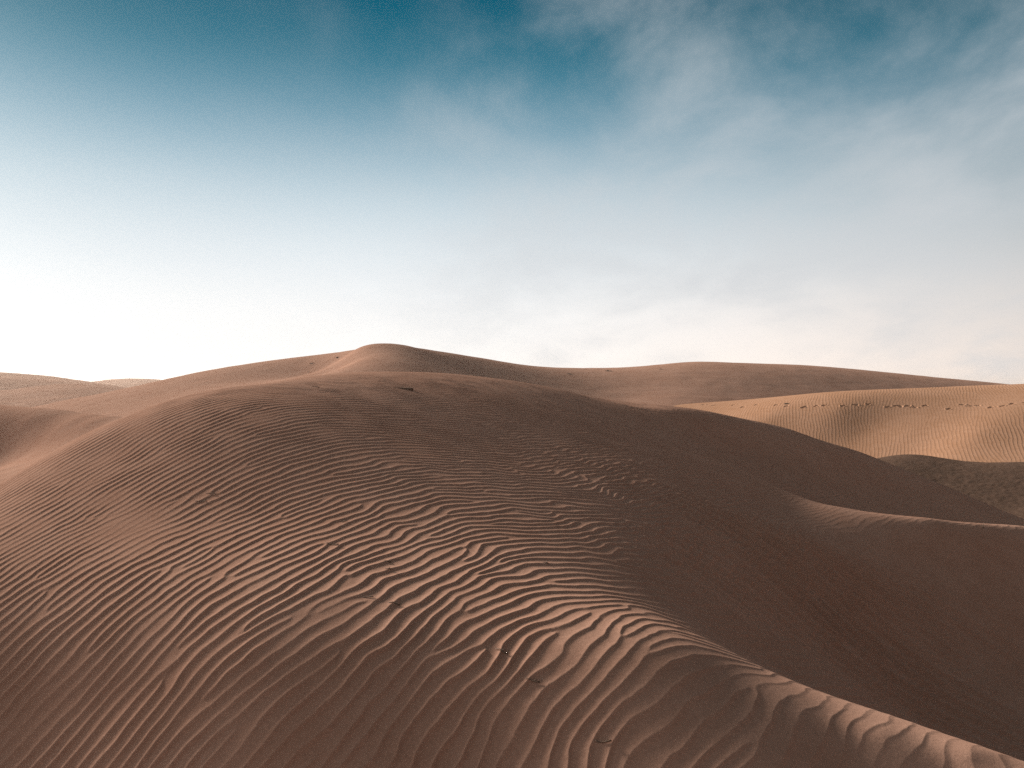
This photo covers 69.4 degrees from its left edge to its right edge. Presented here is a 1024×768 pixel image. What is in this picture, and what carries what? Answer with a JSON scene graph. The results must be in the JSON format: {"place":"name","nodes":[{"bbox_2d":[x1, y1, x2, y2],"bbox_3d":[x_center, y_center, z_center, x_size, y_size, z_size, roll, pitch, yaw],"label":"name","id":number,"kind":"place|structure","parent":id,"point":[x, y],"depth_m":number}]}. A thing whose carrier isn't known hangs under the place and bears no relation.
{"place":"outdoors","nodes":[
{"label":"outdoors","id":0,"kind":"place"},
{"bbox_2d":[0,384,118,406],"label":"sand dune","id":1,"kind":"structure","parent":0,"point":[33,396],"depth_m":99.05},
{"bbox_2d":[0,404,121,482],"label":"sand dune","id":2,"kind":"structure","parent":0,"point":[29,436],"depth_m":24.13},
{"bbox_2d":[0,372,125,389],"bbox_3d":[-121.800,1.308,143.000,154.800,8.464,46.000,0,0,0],"label":"sand dune","id":3,"kind":"structure","parent":0,"point":[6,383],"depth_m":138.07},
{"bbox_2d":[94,378,159,387],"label":"sand dune","id":4,"kind":"structure","parent":0,"point":[128,382],"depth_m":311.29},
{"bbox_2d":[0,372,1023,767],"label":"sand dune","id":5,"kind":"structure","parent":0,"point":[700,588],"depth_m":5.00},
{"bbox_2d":[0,0,1023,383],"label":"sky","id":6,"kind":"structure","parent":0,"point":[187,186]},
{"bbox_2d":[32,343,1002,416],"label":"sand dune","id":7,"kind":"structure","parent":0,"point":[674,384],"depth_m":51.20},
{"bbox_2d":[675,384,1023,461],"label":"sand dune","id":8,"kind":"structure","parent":0,"point":[980,423],"depth_m":35.96},
{"bbox_2d":[877,454,1023,518],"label":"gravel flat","id":9,"kind":"structure","parent":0,"point":[999,485],"depth_m":26.96}
]}

